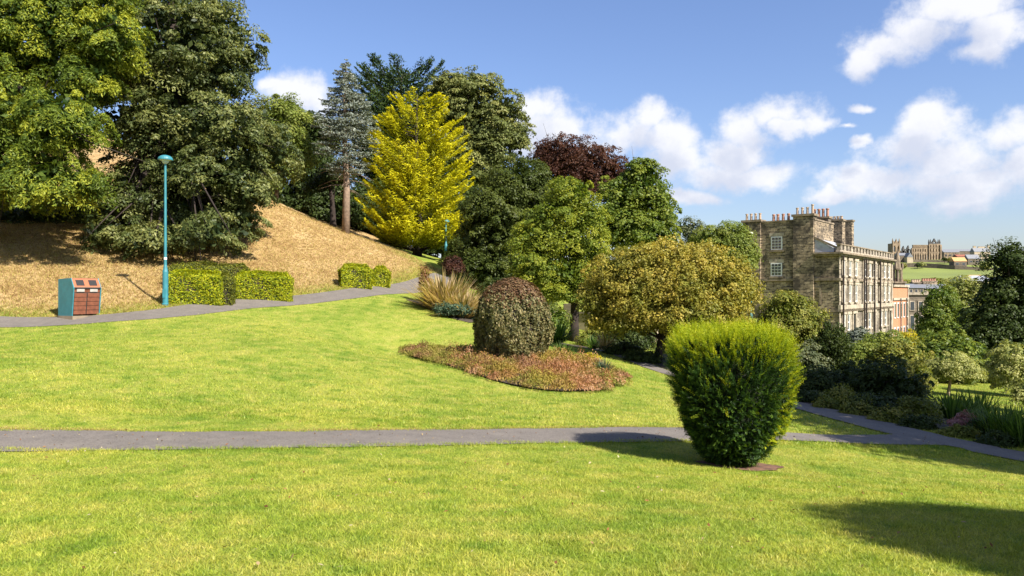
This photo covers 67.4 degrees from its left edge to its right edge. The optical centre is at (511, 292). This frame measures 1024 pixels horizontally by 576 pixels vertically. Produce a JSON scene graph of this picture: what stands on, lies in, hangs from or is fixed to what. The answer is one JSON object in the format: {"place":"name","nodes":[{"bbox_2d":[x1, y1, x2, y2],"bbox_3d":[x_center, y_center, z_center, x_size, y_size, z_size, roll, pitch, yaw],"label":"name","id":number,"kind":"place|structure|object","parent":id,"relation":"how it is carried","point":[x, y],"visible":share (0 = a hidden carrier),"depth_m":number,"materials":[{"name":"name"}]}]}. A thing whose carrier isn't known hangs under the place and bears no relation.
{"place":"outdoors","nodes":[
{"label":"outdoors","id":0,"kind":"place"},
{"bbox_2d":[0,135,446,316],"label":"bank","id":1,"kind":"structure","parent":0,"point":[95,156],"depth_m":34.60,"materials":[{"name":"beige plant"}]},
{"bbox_2d":[0,204,83,223],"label":"shrub","id":2,"kind":"object","parent":1,"relation":"on","point":[17,213],"visible":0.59,"depth_m":36.14,"materials":[{"name":"green plant"}]},
{"bbox_2d":[0,0,157,221],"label":"lime tree","id":3,"kind":"object","parent":1,"relation":"on","point":[68,45],"visible":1,"depth_m":29.79,"materials":[{"name":"green plant"}]},
{"bbox_2d":[158,155,172,304],"bbox_3d":[-11.962,-2.098,26.500,0.490,5.284,0.490,0,0,0],"label":"lamp post","id":4,"kind":"object","parent":1,"relation":"on","point":[165,159],"visible":0.95,"depth_m":26.46,"materials":[{"name":"teal metal"}]},
{"bbox_2d":[44,0,305,261],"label":"chestnut tree","id":5,"kind":"object","parent":1,"relation":"on","point":[188,124],"visible":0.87,"depth_m":33.54,"materials":[{"name":"green plant"}]},
{"bbox_2d":[161,265,224,305],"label":"hedge","id":6,"kind":"object","parent":1,"relation":"on","point":[190,286],"visible":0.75,"depth_m":26.90,"materials":[{"name":"green plant"}]},
{"bbox_2d":[167,259,250,277],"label":"hedge","id":7,"kind":"object","parent":1,"relation":"on","point":[231,269],"visible":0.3,"depth_m":29.26,"materials":[{"name":"green plant"}]},
{"bbox_2d":[0,263,433,316],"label":"verge grass","id":8,"kind":"structure","parent":1,"relation":"on","point":[313,290],"depth_m":26.45,"materials":[{"name":"plant"}]},
{"bbox_2d":[233,267,294,301],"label":"hedge","id":9,"kind":"object","parent":1,"relation":"on","point":[274,286],"visible":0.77,"depth_m":28.61,"materials":[{"name":"green plant"}]},
{"bbox_2d":[236,92,321,203],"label":"beech tree","id":10,"kind":"object","parent":1,"relation":"on","point":[288,110],"visible":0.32,"depth_m":45.90,"materials":[{"name":"green plant"}]},
{"bbox_2d":[300,156,357,226],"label":"ivy trunk tree","id":11,"kind":"object","parent":1,"relation":"on","point":[320,178],"visible":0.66,"depth_m":48.77,"materials":[{"name":"green plant"}]},
{"bbox_2d":[272,110,399,233],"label":"holly tree","id":12,"kind":"object","parent":1,"relation":"on","point":[316,205],"visible":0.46,"depth_m":55.00,"materials":[{"name":"green plant"}]},
{"bbox_2d":[311,59,381,233],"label":"blue spruce","id":13,"kind":"object","parent":1,"relation":"on","point":[343,128],"visible":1,"depth_m":44.20,"materials":[{"name":"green plant"}]},
{"bbox_2d":[337,261,374,289],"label":"hedge","id":14,"kind":"object","parent":1,"relation":"on","point":[356,275],"visible":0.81,"depth_m":33.04,"materials":[{"name":"green plant"}]},
{"bbox_2d":[336,52,459,199],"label":"dark cypress","id":15,"kind":"object","parent":1,"relation":"on","point":[392,78],"visible":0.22,"depth_m":63.12,"materials":[{"name":"green plant"}]},
{"bbox_2d":[374,159,478,257],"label":"holly tree","id":16,"kind":"object","parent":1,"relation":"on","point":[467,193],"visible":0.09,"depth_m":57.25,"materials":[{"name":"green plant"}]},
{"bbox_2d":[0,273,455,326],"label":"path","id":17,"kind":"structure","parent":0,"point":[198,309],"depth_m":26.61,"materials":[{"name":"grey asphalt"}]},
{"bbox_2d":[58,278,100,319],"bbox_3d":[-14.067,0.229,25.003,0.910,1.370,0.920,0,0,30],"label":"litter bin","id":18,"kind":"object","parent":17,"relation":"on","point":[77,297],"visible":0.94,"depth_m":24.70,"materials":[{"name":"teal paint"}]},
{"bbox_2d":[73,293,86,314],"bbox_3d":[-13.872,0.364,24.639,0.121,0.700,0.417,0,0,30],"label":"door","id":19,"kind":"structure","parent":18,"relation":"in","point":[79,306],"depth_m":24.62,"materials":[{"name":"brown wood"}]},
{"bbox_2d":[86,293,99,313],"bbox_3d":[-13.655,0.364,25.014,0.121,0.700,0.417,0,0,30],"label":"door","id":20,"kind":"structure","parent":18,"relation":"in","point":[92,300],"depth_m":24.99,"materials":[{"name":"brown wood"}]},
{"bbox_2d":[0,427,692,450],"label":"path","id":21,"kind":"structure","parent":0,"point":[68,439],"depth_m":10.81,"materials":[{"name":"grey asphalt"}]},
{"bbox_2d":[0,250,1023,575],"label":"lawn","id":22,"kind":"structure","parent":0,"point":[438,336],"depth_m":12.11,"materials":[{"name":"green plant"}]},
{"bbox_2d":[217,270,237,305],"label":"hedge","id":23,"kind":"object","parent":22,"relation":"on","point":[229,290],"visible":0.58,"depth_m":27.23,"materials":[{"name":"green plant"}]},
{"bbox_2d":[0,424,681,430],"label":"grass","id":24,"kind":"structure","parent":22,"relation":"on","point":[334,428],"depth_m":11.74,"materials":[{"name":"plant"}]},
{"bbox_2d":[372,263,391,287],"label":"hedge","id":25,"kind":"object","parent":22,"relation":"on","point":[382,275],"visible":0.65,"depth_m":34.37,"materials":[{"name":"green plant"}]},
{"bbox_2d":[354,86,475,256],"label":"golden cypress","id":26,"kind":"object","parent":22,"relation":"on","point":[418,185],"visible":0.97,"depth_m":47.74,"materials":[{"name":"yellow plant"}]},
{"bbox_2d":[406,299,472,321],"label":"bed soil","id":27,"kind":"structure","parent":22,"relation":"on","point":[464,319],"depth_m":28.42,"materials":[{"name":"brown soil"}]},
{"bbox_2d":[417,266,433,290],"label":"red shrub","id":28,"kind":"object","parent":27,"relation":"on","point":[421,275],"visible":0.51,"depth_m":31.91,"materials":[{"name":"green plant"}]},
{"bbox_2d":[396,267,482,309],"bbox_3d":[-2.595,-0.153,30.291,4.576,1.851,4.427,0,0,-21],"label":"flax clump","id":29,"kind":"object","parent":27,"relation":"on","point":[441,289],"visible":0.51,"depth_m":29.71,"materials":[{"name":"beige plant"}]},
{"bbox_2d":[432,301,475,317],"bbox_3d":[-2.144,0.716,28.300,1.652,0.804,0.866,0,0,0],"label":"spreading juniper","id":30,"kind":"object","parent":27,"relation":"on","point":[443,310],"visible":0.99,"depth_m":28.11,"materials":[{"name":"green plant"}]},
{"bbox_2d":[429,284,480,317],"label":"flax clump","id":31,"kind":"object","parent":27,"relation":"on","point":[469,301],"visible":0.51,"depth_m":28.61,"materials":[{"name":"plant"}]},
{"bbox_2d":[439,255,465,285],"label":"red shrub","id":32,"kind":"object","parent":22,"relation":"on","point":[450,265],"visible":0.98,"depth_m":35.83,"materials":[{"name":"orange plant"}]},
{"bbox_2d":[444,231,465,256],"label":"shrub","id":33,"kind":"object","parent":22,"relation":"on","point":[452,245],"visible":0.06,"depth_m":46.60,"materials":[{"name":"green plant"}]},
{"bbox_2d":[420,65,536,189],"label":"cedar tree","id":34,"kind":"object","parent":22,"relation":"on","point":[496,132],"visible":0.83,"depth_m":60.88,"materials":[{"name":"green plant"}]},
{"bbox_2d":[475,276,502,301],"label":"shrub","id":35,"kind":"object","parent":22,"relation":"on","point":[483,286],"visible":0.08,"depth_m":32.70,"materials":[{"name":"green plant"}]},
{"bbox_2d":[451,153,565,288],"bbox_3d":[-0.028,-3.558,40.835,6.377,7.998,5.057,0,0,0],"label":"holly tree","id":36,"kind":"object","parent":22,"relation":"on","point":[501,201],"visible":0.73,"depth_m":39.69,"materials":[{"name":"green plant"}]},
{"bbox_2d":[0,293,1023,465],"bbox_3d":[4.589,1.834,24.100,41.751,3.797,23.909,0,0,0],"label":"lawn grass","id":37,"kind":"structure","parent":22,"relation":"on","point":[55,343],"depth_m":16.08,"materials":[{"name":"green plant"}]},
{"bbox_2d":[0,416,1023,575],"bbox_3d":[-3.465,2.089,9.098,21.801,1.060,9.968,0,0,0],"label":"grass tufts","id":38,"kind":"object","parent":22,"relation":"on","point":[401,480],"visible":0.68,"depth_m":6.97,"materials":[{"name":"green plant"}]},
{"bbox_2d":[13,400,1010,571],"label":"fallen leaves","id":39,"kind":"object","parent":22,"relation":"on","point":[258,562],"visible":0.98,"depth_m":6.88,"materials":[{"name":"brown plant"}]},
{"bbox_2d":[441,359,614,390],"bbox_3d":[0.169,2.062,21.834,4.016,0.544,7.634,0,0,-33],"label":"flower bed","id":40,"kind":"object","parent":22,"relation":"on","point":[506,381],"visible":0.03,"depth_m":18.96,"materials":[{"name":"soil"}]},
{"bbox_2d":[472,276,555,359],"bbox_3d":[0.014,0.795,22.005,2.272,2.516,2.286,0,0,-24],"label":"weeping shrub","id":41,"kind":"object","parent":40,"relation":"on","point":[513,315],"visible":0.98,"depth_m":21.23,"materials":[{"name":"green plant"}]},
{"bbox_2d":[398,338,633,389],"bbox_3d":[-0.524,1.879,21.309,8.239,0.939,4.338,0,0,31],"label":"heather","id":42,"kind":"object","parent":40,"relation":"on","point":[430,352],"visible":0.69,"depth_m":20.80,"materials":[{"name":"brown plant"}]},
{"bbox_2d":[445,340,630,391],"bbox_3d":[0.479,1.845,20.938,5.461,0.986,6.436,0,0,0],"label":"heather","id":43,"kind":"object","parent":40,"relation":"on","point":[564,370],"visible":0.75,"depth_m":19.79,"materials":[{"name":"plant"}]},
{"bbox_2d":[501,175,613,341],"bbox_3d":[2.026,-1.407,32.830,5.023,7.343,3.848,0,0,0],"label":"maple tree","id":44,"kind":"object","parent":22,"relation":"on","point":[550,240],"visible":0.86,"depth_m":32.23,"materials":[{"name":"green plant"}]},
{"bbox_2d":[549,304,574,332],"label":"shrub","id":45,"kind":"object","parent":22,"relation":"on","point":[556,317],"visible":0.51,"depth_m":29.34,"materials":[{"name":"green plant"}]},
{"bbox_2d":[552,314,582,343],"bbox_3d":[1.661,1.268,27.059,2.430,1.083,2.500,0,0,0],"label":"cordyline","id":46,"kind":"object","parent":22,"relation":"on","point":[559,332],"visible":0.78,"depth_m":26.77,"materials":[{"name":"green plant"}]},
{"bbox_2d":[526,127,629,253],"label":"copper beech","id":47,"kind":"object","parent":22,"relation":"on","point":[558,156],"visible":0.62,"depth_m":58.69,"materials":[{"name":"red plant"}]},
{"bbox_2d":[574,324,605,347],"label":"shrub","id":48,"kind":"object","parent":22,"relation":"on","point":[591,332],"visible":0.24,"depth_m":30.79,"materials":[{"name":"green plant"}]},
{"bbox_2d":[554,304,658,341],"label":"garden wall","id":49,"kind":"structure","parent":22,"relation":"on","point":[567,307],"depth_m":35.92,"materials":[{"name":"beige stone"}]},
{"bbox_2d":[562,343,674,369],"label":"bed soil","id":50,"kind":"structure","parent":22,"relation":"on","point":[661,364],"depth_m":24.89,"materials":[{"name":"brown soil"}]},
{"bbox_2d":[588,332,616,349],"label":"flax clump","id":51,"kind":"object","parent":50,"relation":"on","point":[604,341],"visible":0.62,"depth_m":26.89,"materials":[{"name":"green plant"}]},
{"bbox_2d":[598,341,640,354],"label":"plant","id":52,"kind":"object","parent":50,"relation":"on","point":[622,347],"visible":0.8,"depth_m":25.12,"materials":[{"name":"green plant"}]},
{"bbox_2d":[601,329,656,351],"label":"shrub","id":53,"kind":"object","parent":50,"relation":"on","point":[646,342],"visible":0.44,"depth_m":29.52,"materials":[{"name":"green plant"}]},
{"bbox_2d":[622,348,664,363],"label":"plant","id":54,"kind":"object","parent":50,"relation":"on","point":[651,357],"visible":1,"depth_m":24.05,"materials":[{"name":"green plant"}]},
{"bbox_2d":[573,233,765,359],"bbox_3d":[5.057,0.226,24.726,5.562,4.262,4.348,0,0,31],"label":"cherry tree","id":55,"kind":"object","parent":50,"relation":"on","point":[649,286],"visible":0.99,"depth_m":23.66,"materials":[{"name":"yellow plant"}]},
{"bbox_2d":[592,151,682,249],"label":"sycamore tree","id":56,"kind":"object","parent":22,"relation":"on","point":[638,202],"visible":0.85,"depth_m":46.04,"materials":[{"name":"green plant"}]},
{"bbox_2d":[674,215,707,248],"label":"bare tree","id":57,"kind":"object","parent":22,"relation":"on","point":[688,228],"visible":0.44,"depth_m":65.57,"materials":[{"name":"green plant"}]},
{"bbox_2d":[687,219,763,270],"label":"ash tree","id":58,"kind":"object","parent":22,"relation":"on","point":[738,237],"visible":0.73,"depth_m":61.07,"materials":[{"name":"green plant"}]},
{"bbox_2d":[654,315,806,468],"bbox_3d":[2.973,1.393,10.551,1.946,2.237,2.073,0,0,0],"label":"yew bush","id":59,"kind":"object","parent":22,"relation":"on","point":[735,385],"visible":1,"depth_m":10.03,"materials":[{"name":"green plant"}]},
{"bbox_2d":[695,460,783,470],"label":"soil","id":60,"kind":"structure","parent":22,"relation":"on","point":[761,466],"depth_m":10.36,"materials":[{"name":"brown soil"}]},
{"bbox_2d":[751,289,832,358],"bbox_3d":[10.373,1.425,28.979,3.245,3.093,2.354,0,0,0],"label":"hawthorn tree","id":61,"kind":"object","parent":22,"relation":"on","point":[800,317],"visible":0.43,"depth_m":28.61,"materials":[{"name":"green plant"}]},
{"bbox_2d":[792,339,834,375],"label":"shrub","id":62,"kind":"object","parent":22,"relation":"on","point":[811,355],"visible":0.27,"depth_m":24.70,"materials":[{"name":"green plant"}]},
{"bbox_2d":[741,204,896,336],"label":"terrace","id":63,"kind":"structure","parent":22,"relation":"on","point":[824,261],"depth_m":104.71,"materials":[{"name":"stone"}]},
{"bbox_2d":[769,233,783,251],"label":"window","id":64,"kind":"structure","parent":63,"relation":"in","point":[776,238],"depth_m":104.80,"materials":[{"name":"grey paint"}]},
{"bbox_2d":[769,259,783,277],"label":"window","id":65,"kind":"structure","parent":63,"relation":"in","point":[776,264],"depth_m":104.80,"materials":[{"name":"white glass"}]},
{"bbox_2d":[809,320,854,370],"bbox_3d":[10.829,2.007,26.001,1.467,2.158,1.469,0,0,0],"label":"dark juniper","id":66,"kind":"object","parent":22,"relation":"on","point":[836,348],"visible":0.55,"depth_m":25.61,"materials":[{"name":"green plant"}]},
{"bbox_2d":[846,326,873,342],"bbox_3d":[17.226,2.317,37.974,1.978,1.397,1.934,0,0,0],"label":"silver spruce","id":67,"kind":"object","parent":22,"relation":"on","point":[856,335],"visible":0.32,"depth_m":37.71,"materials":[{"name":"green plant"}]},
{"bbox_2d":[847,340,881,369],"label":"shrub","id":68,"kind":"object","parent":22,"relation":"on","point":[858,354],"visible":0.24,"depth_m":26.57,"materials":[{"name":"green plant"}]},
{"bbox_2d":[802,401,947,421],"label":"bed soil","id":69,"kind":"structure","parent":22,"relation":"on","point":[946,419],"depth_m":17.32,"materials":[{"name":"brown soil"}]},
{"bbox_2d":[792,389,821,402],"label":"plant","id":70,"kind":"object","parent":69,"relation":"on","point":[803,396],"visible":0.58,"depth_m":18.72,"materials":[{"name":"green plant"}]},
{"bbox_2d":[795,364,840,394],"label":"shrub","id":71,"kind":"object","parent":69,"relation":"on","point":[814,380],"visible":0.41,"depth_m":20.66,"materials":[{"name":"green plant"}]},
{"bbox_2d":[810,394,851,408],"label":"plant","id":72,"kind":"object","parent":69,"relation":"on","point":[821,402],"visible":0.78,"depth_m":17.82,"materials":[{"name":"green plant"}]},
{"bbox_2d":[810,383,862,402],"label":"shrub","id":73,"kind":"object","parent":69,"relation":"on","point":[833,393],"visible":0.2,"depth_m":18.78,"materials":[{"name":"green plant"}]},
{"bbox_2d":[824,360,874,392],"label":"shrub","id":74,"kind":"object","parent":69,"relation":"on","point":[845,373],"visible":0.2,"depth_m":20.71,"materials":[{"name":"green plant"}]},
{"bbox_2d":[836,398,877,415],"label":"plant","id":75,"kind":"object","parent":69,"relation":"on","point":[858,409],"visible":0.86,"depth_m":16.91,"materials":[{"name":"green plant"}]},
{"bbox_2d":[837,391,904,411],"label":"shrub","id":76,"kind":"object","parent":69,"relation":"on","point":[878,404],"visible":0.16,"depth_m":17.27,"materials":[{"name":"green plant"}]},
{"bbox_2d":[845,353,937,405],"bbox_3d":[9.798,2.302,20.019,2.272,1.492,2.180,0,0,0],"label":"shrub","id":77,"kind":"object","parent":69,"relation":"on","point":[883,382],"visible":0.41,"depth_m":19.63,"materials":[{"name":"green plant"}]},
{"bbox_2d":[918,387,987,418],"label":"iris clump","id":78,"kind":"object","parent":69,"relation":"on","point":[951,410],"visible":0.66,"depth_m":17.34,"materials":[{"name":"green plant"}]},
{"bbox_2d":[859,329,911,347],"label":"shrub","id":79,"kind":"object","parent":22,"relation":"on","point":[879,336],"visible":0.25,"depth_m":32.66,"materials":[{"name":"green plant"}]},
{"bbox_2d":[865,404,908,423],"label":"plant","id":80,"kind":"object","parent":22,"relation":"on","point":[892,415],"visible":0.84,"depth_m":16.02,"materials":[{"name":"green plant"}]},
{"bbox_2d":[864,335,933,380],"bbox_3d":[13.219,2.355,26.014,2.289,1.831,2.159,0,0,0],"label":"shrub","id":81,"kind":"object","parent":22,"relation":"on","point":[906,351],"visible":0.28,"depth_m":25.63,"materials":[{"name":"green plant"}]},
{"bbox_2d":[893,249,906,284],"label":"church steeple","id":82,"kind":"object","parent":22,"relation":"on","point":[897,266],"visible":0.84,"depth_m":135.44,"materials":[{"name":"stone"}]},
{"bbox_2d":[893,285,909,336],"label":"brick house","id":83,"kind":"structure","parent":22,"relation":"on","point":[901,308],"depth_m":129.60,"materials":[{"name":"orange brick"}]},
{"bbox_2d":[887,395,946,423],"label":"shrub","id":84,"kind":"object","parent":22,"relation":"on","point":[912,405],"visible":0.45,"depth_m":16.40,"materials":[{"name":"green plant"}]},
{"bbox_2d":[898,357,938,396],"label":"shrub","id":85,"kind":"object","parent":22,"relation":"on","point":[913,368],"visible":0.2,"depth_m":21.76,"materials":[{"name":"green plant"}]},
{"bbox_2d":[897,413,943,430],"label":"plant","id":86,"kind":"object","parent":22,"relation":"on","point":[921,421],"visible":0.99,"depth_m":15.30,"materials":[{"name":"green plant"}]},
{"bbox_2d":[910,283,971,341],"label":"plane tree","id":87,"kind":"object","parent":22,"relation":"on","point":[941,308],"visible":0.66,"depth_m":61.31,"materials":[{"name":"green plant"}]},
{"bbox_2d":[913,328,992,383],"bbox_3d":[16.396,2.453,28.981,3.210,2.195,3.010,0,0,0],"label":"shrub","id":88,"kind":"object","parent":22,"relation":"on","point":[968,348],"visible":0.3,"depth_m":28.40,"materials":[{"name":"green plant"}]},
{"bbox_2d":[921,350,988,395],"bbox_3d":[13.261,2.494,22.982,1.909,1.532,1.351,0,0,0],"label":"tree","id":89,"kind":"object","parent":22,"relation":"on","point":[949,368],"visible":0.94,"depth_m":22.73,"materials":[{"name":"green plant"}]},
{"bbox_2d":[935,422,977,437],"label":"bed soil","id":90,"kind":"structure","parent":22,"relation":"on","point":[943,425],"depth_m":15.93,"materials":[{"name":"brown soil"}]},
{"bbox_2d":[932,423,981,438],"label":"plant","id":91,"kind":"object","parent":90,"relation":"on","point":[958,430],"visible":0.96,"depth_m":14.55,"materials":[{"name":"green plant"}]},
{"bbox_2d":[947,409,977,426],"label":"flowering shrub","id":92,"kind":"object","parent":90,"relation":"on","point":[955,420],"visible":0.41,"depth_m":15.50,"materials":[{"name":"purple plant"}]},
{"bbox_2d":[954,394,1023,436],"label":"reed clump","id":93,"kind":"object","parent":90,"relation":"on","point":[991,427],"visible":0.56,"depth_m":14.83,"materials":[{"name":"green plant"}]},
{"bbox_2d":[941,275,988,315],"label":"willow tree","id":94,"kind":"object","parent":22,"relation":"on","point":[965,289],"visible":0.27,"depth_m":79.23,"materials":[{"name":"green plant"}]},
{"bbox_2d":[937,386,1004,417],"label":"iris clump","id":95,"kind":"object","parent":22,"relation":"on","point":[982,399],"visible":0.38,"depth_m":17.76,"materials":[{"name":"green plant"}]},
{"bbox_2d":[952,236,1023,357],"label":"oak tree","id":96,"kind":"object","parent":22,"relation":"on","point":[997,316],"visible":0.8,"depth_m":35.40,"materials":[{"name":"green plant"}]},
{"bbox_2d":[971,397,1023,447],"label":"reed clump","id":97,"kind":"object","parent":22,"relation":"on","point":[1019,429],"visible":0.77,"depth_m":14.07,"materials":[{"name":"green plant"}]},
{"bbox_2d":[973,429,1023,448],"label":"plant","id":98,"kind":"object","parent":22,"relation":"on","point":[1002,439],"visible":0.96,"depth_m":13.88,"materials":[{"name":"green plant"}]},
{"bbox_2d":[981,339,1023,394],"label":"shrub","id":99,"kind":"object","parent":22,"relation":"on","point":[1007,361],"visible":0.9,"depth_m":23.72,"materials":[{"name":"green plant"}]},
{"bbox_2d":[1003,377,1023,406],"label":"shrub","id":100,"kind":"object","parent":22,"relation":"on","point":[1017,391],"visible":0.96,"depth_m":19.99,"materials":[{"name":"green plant"}]},
{"bbox_2d":[21,0,1023,259],"label":"sky","id":101,"kind":"structure","parent":0,"point":[903,120],"materials":[{"name":"blue"}]},
{"bbox_2d":[585,348,671,374],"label":"path","id":102,"kind":"structure","parent":0,"point":[653,367],"depth_m":23.40,"materials":[{"name":"grey asphalt"}]},
{"bbox_2d":[553,261,1005,281],"bbox_3d":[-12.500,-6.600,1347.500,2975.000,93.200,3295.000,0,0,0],"label":"hill","id":103,"kind":"structure","parent":0,"point":[909,273],"depth_m":993.73,"materials":[{"name":"green plant"}]},
{"bbox_2d":[888,238,941,259],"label":"abbey ruin","id":104,"kind":"object","parent":103,"relation":"on","point":[932,250],"visible":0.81,"depth_m":1200.00,"materials":[{"name":"stone"}]},
{"bbox_2d":[909,278,945,293],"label":"townhouse","id":105,"kind":"structure","parent":103,"relation":"on","point":[923,282],"depth_m":194.50,"materials":[{"name":"stone"}]},
{"bbox_2d":[905,263,992,269],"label":"hedge","id":106,"kind":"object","parent":103,"relation":"on","point":[940,266],"depth_m":1054.02,"materials":[{"name":"plant"}]},
{"bbox_2d":[776,432,942,444],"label":"path","id":107,"kind":"structure","parent":0,"point":[887,439],"depth_m":13.54,"materials":[{"name":"grey asphalt"}]},
{"bbox_2d":[793,401,1023,460],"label":"path","id":108,"kind":"structure","parent":0,"point":[886,427],"depth_m":14.57,"materials":[{"name":"grey asphalt"}]},
{"bbox_2d":[909,292,928,332],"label":"stone house","id":109,"kind":"structure","parent":0,"point":[916,299],"depth_m":149.89,"materials":[{"name":"beige stone"}]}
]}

